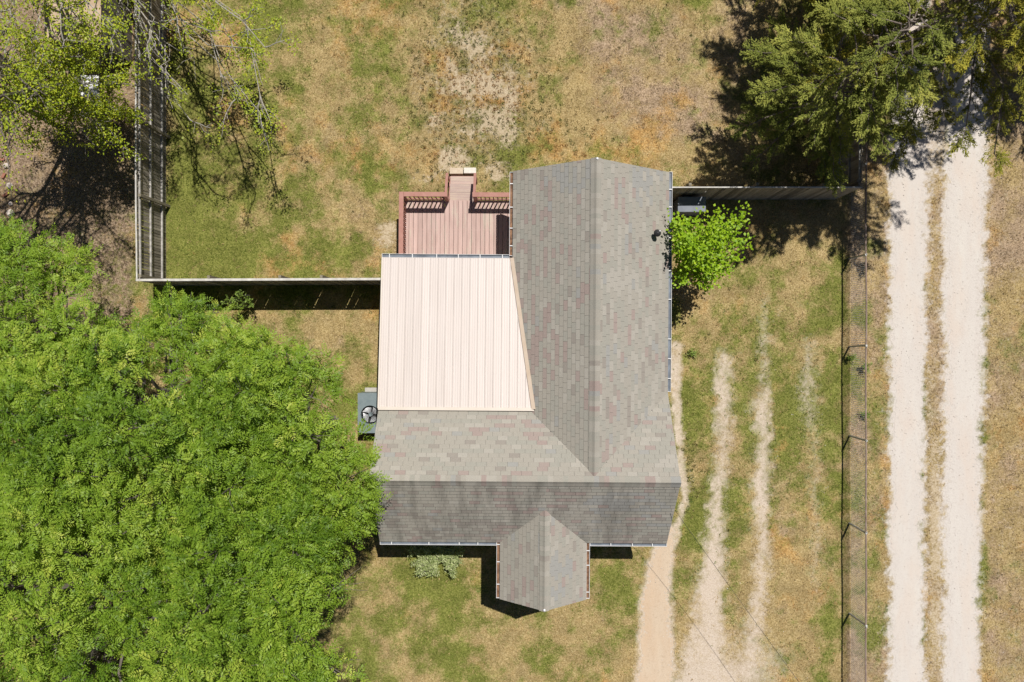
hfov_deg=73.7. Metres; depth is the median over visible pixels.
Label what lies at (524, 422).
house
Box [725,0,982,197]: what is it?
cedar tree
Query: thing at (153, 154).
wooden fence
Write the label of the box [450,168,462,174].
concrete block
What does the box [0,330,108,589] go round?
pecan tree
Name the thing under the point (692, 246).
mulberry tree
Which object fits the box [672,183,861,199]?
wooden fence
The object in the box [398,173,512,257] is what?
wooden deck
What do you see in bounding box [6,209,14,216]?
rock
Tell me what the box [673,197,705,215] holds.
storage box
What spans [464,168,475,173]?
concrete block
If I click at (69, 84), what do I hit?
leafy young tree
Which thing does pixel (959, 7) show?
cedar tree
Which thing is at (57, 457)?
pecan tree
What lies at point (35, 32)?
thin grey tree
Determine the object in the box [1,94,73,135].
slender tree
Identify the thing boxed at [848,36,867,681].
chain link fence
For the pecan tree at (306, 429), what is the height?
8.467 m
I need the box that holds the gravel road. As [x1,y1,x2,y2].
[886,0,988,681]
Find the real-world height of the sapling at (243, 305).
1.693 m
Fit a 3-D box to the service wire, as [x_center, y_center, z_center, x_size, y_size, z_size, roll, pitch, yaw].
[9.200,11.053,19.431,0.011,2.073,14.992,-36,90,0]
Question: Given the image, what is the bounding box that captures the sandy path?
[635,527,677,681]
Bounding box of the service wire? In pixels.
[676,512,798,681]
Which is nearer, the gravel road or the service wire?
the service wire
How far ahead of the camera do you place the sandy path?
24.03 m
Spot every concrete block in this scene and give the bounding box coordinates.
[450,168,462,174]
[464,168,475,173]
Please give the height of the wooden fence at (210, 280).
1.972 m
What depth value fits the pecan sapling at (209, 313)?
21.78 m
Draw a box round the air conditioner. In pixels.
[358,387,377,432]
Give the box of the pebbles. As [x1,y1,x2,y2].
[648,21,1017,681]
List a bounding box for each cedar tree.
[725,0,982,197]
[754,0,948,46]
[806,0,1023,177]
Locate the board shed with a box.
[44,0,131,62]
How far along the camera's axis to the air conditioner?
23.20 m
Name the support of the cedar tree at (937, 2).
on the ground at (708, 586)
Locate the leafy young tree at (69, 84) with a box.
[0,5,155,167]
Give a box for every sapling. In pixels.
[93,289,322,406]
[220,290,254,310]
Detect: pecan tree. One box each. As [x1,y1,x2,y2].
[0,210,184,440]
[0,280,289,598]
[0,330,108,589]
[0,461,248,681]
[67,450,379,681]
[129,310,392,575]
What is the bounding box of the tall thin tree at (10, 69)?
[0,20,118,201]
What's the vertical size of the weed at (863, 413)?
0.361 m
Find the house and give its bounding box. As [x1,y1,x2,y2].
[370,157,680,611]
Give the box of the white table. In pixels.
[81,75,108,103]
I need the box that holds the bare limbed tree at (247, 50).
[73,0,302,154]
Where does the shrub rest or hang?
on the ground at (708, 586)
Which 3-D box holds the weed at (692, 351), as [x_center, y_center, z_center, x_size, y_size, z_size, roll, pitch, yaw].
[6.309,0.412,23.858,0.411,0.327,0.297,29,90,0]
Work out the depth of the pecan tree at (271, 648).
16.51 m
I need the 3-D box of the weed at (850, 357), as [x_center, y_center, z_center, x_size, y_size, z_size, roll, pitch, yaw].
[11.861,0.580,23.805,0.381,0.397,0.310,-15,90,0]
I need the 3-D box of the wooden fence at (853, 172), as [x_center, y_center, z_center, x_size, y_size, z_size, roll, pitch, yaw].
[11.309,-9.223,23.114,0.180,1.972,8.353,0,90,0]
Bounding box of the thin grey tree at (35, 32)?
[0,0,134,94]
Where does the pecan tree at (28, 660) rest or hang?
on the ground at (708, 586)
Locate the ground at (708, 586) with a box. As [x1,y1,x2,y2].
[0,0,1023,681]
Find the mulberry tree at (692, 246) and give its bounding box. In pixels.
[666,200,754,294]
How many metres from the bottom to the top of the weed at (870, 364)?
0.438 m
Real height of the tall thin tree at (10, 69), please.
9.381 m
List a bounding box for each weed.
[688,348,697,356]
[847,353,859,360]
[858,411,870,419]
[861,362,871,373]
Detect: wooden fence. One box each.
[135,0,170,278]
[136,275,380,285]
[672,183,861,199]
[833,0,862,186]
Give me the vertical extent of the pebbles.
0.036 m
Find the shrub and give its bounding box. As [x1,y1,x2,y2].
[404,545,464,577]
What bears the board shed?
on the ground at (708, 586)
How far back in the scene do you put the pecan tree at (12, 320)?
18.23 m
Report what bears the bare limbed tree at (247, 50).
on the ground at (708, 586)

